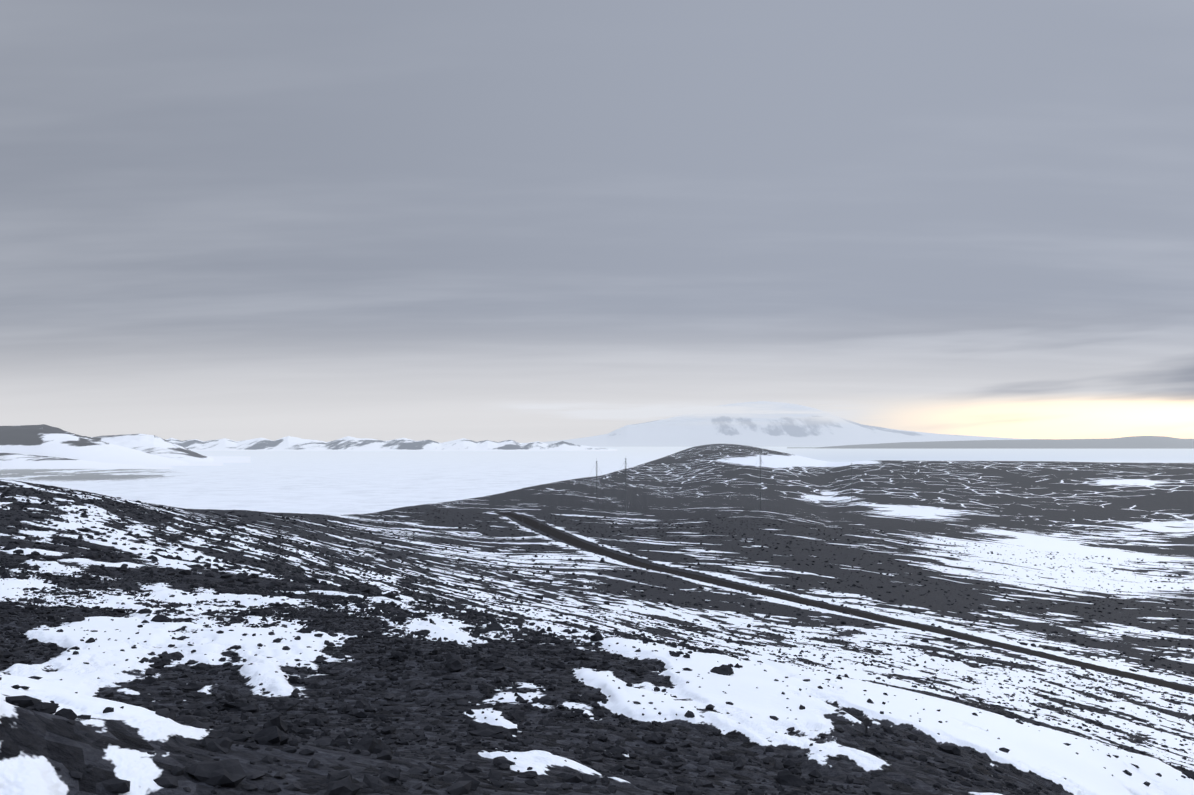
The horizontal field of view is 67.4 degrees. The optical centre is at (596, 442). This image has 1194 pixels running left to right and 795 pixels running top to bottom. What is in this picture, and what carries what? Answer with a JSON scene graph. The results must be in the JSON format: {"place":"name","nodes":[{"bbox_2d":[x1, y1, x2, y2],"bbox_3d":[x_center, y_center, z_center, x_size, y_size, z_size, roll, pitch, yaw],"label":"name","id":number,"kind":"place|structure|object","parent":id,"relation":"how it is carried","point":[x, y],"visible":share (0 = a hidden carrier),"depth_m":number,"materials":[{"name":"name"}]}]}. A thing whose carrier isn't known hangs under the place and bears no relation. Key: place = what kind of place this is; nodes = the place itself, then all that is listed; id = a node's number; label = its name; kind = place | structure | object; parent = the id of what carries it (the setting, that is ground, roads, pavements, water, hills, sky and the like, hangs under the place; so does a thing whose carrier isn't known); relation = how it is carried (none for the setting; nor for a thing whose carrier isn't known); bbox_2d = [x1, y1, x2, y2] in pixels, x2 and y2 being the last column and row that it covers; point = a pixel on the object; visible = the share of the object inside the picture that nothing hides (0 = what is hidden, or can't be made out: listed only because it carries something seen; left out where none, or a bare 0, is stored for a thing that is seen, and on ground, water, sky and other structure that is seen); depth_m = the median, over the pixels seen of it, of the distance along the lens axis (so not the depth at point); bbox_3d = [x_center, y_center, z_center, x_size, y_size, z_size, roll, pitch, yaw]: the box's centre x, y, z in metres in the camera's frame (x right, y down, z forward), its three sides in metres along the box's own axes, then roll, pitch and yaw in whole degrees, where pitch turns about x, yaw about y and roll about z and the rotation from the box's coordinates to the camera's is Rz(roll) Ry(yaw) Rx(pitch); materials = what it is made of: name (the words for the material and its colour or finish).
{"place":"outdoors","nodes":[
{"label":"outdoors","id":0,"kind":"place"},
{"bbox_2d":[0,453,171,468],"bbox_3d":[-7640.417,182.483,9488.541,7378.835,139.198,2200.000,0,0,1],"label":"hill","id":1,"kind":"structure","parent":0,"point":[15,461],"depth_m":8731.40,"materials":[{"name":"white snow"}]},
{"bbox_2d":[0,424,222,465],"bbox_3d":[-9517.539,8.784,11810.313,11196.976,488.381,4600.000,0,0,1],"label":"hill","id":2,"kind":"structure","parent":0,"point":[44,440],"depth_m":10302.97,"materials":[{"name":"white snow"}]},
{"bbox_2d":[91,434,250,462],"bbox_3d":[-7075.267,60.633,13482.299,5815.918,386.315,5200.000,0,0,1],"label":"hill","id":3,"kind":"structure","parent":0,"point":[154,445],"depth_m":12392.45,"materials":[{"name":"white snow"}]},
{"bbox_2d":[165,436,616,450],"bbox_3d":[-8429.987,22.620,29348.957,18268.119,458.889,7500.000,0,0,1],"label":"snowy hills","id":4,"kind":"structure","parent":0,"point":[290,443],"depth_m":26861.63,"materials":[{"name":"white snow"}]},
{"bbox_2d":[0,443,1193,794],"bbox_3d":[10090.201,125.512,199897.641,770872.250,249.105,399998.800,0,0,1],"label":"terrain","id":5,"kind":"structure","parent":0,"point":[1072,509],"depth_m":125.01,"materials":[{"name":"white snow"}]},
{"bbox_2d":[0,558,1193,794],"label":"stones","id":6,"kind":"object","parent":5,"relation":"on","point":[464,784],"visible":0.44,"depth_m":11.61,"materials":[{"name":"black stone"}]},
{"bbox_2d":[0,480,1193,765],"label":"stones","id":7,"kind":"object","parent":5,"relation":"on","point":[232,566],"visible":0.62,"depth_m":86.34,"materials":[{"name":"black stone"}]},
{"bbox_2d":[580,461,618,510],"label":"mast","id":8,"kind":"object","parent":5,"relation":"on","point":[596,489],"visible":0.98,"depth_m":464.56,"materials":[{"name":"grey metal"}]},
{"bbox_2d":[593,458,653,519],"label":"mast","id":9,"kind":"object","parent":5,"relation":"on","point":[625,493],"visible":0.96,"depth_m":432.67,"materials":[{"name":"grey metal"}]},
{"bbox_2d":[99,494,1193,684],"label":"stones","id":10,"kind":"object","parent":5,"relation":"on","point":[634,586],"visible":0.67,"depth_m":228.03,"materials":[{"name":"black stone"}]},
{"bbox_2d":[728,458,786,511],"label":"mast","id":11,"kind":"object","parent":5,"relation":"on","point":[760,488],"visible":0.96,"depth_m":480.96,"materials":[{"name":"grey metal"}]},
{"bbox_2d":[836,463,858,502],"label":"mast","id":12,"kind":"object","parent":5,"relation":"on","point":[851,484],"visible":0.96,"depth_m":659.77,"materials":[{"name":"grey metal"}]},
{"bbox_2d":[863,717,869,733],"bbox_3d":[3.630,3.894,12.060,0.100,0.367,0.052,0,0,1],"label":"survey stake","id":13,"kind":"object","parent":5,"relation":"on","point":[866,720],"visible":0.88,"depth_m":12.05,"materials":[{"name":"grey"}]},
{"bbox_2d":[0,0,1193,442],"label":"sky","id":14,"kind":"structure","parent":0,"point":[235,220],"materials":[{"name":"grey"}]},
{"bbox_2d":[507,403,860,421],"bbox_3d":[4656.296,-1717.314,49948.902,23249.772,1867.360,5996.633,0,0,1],"label":"cloud","id":15,"kind":"structure","parent":0,"point":[649,412],"depth_m":52017.59,"materials":[{"name":"white"}]},
{"bbox_2d":[542,401,1030,446],"bbox_3d":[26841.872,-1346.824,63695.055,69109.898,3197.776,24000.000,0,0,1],"label":"volcano","id":16,"kind":"structure","parent":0,"point":[775,430],"depth_m":55706.29},
{"bbox_2d":[498,513,1193,692],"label":"dirt road","id":17,"kind":"structure","parent":0,"point":[558,534],"depth_m":189.80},
{"bbox_2d":[787,436,1193,448],"bbox_3d":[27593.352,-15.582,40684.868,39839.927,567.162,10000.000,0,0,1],"label":"hill","id":18,"kind":"structure","parent":0,"point":[1148,442],"depth_m":37465.23,"materials":[{"name":"white snow"}]}
]}

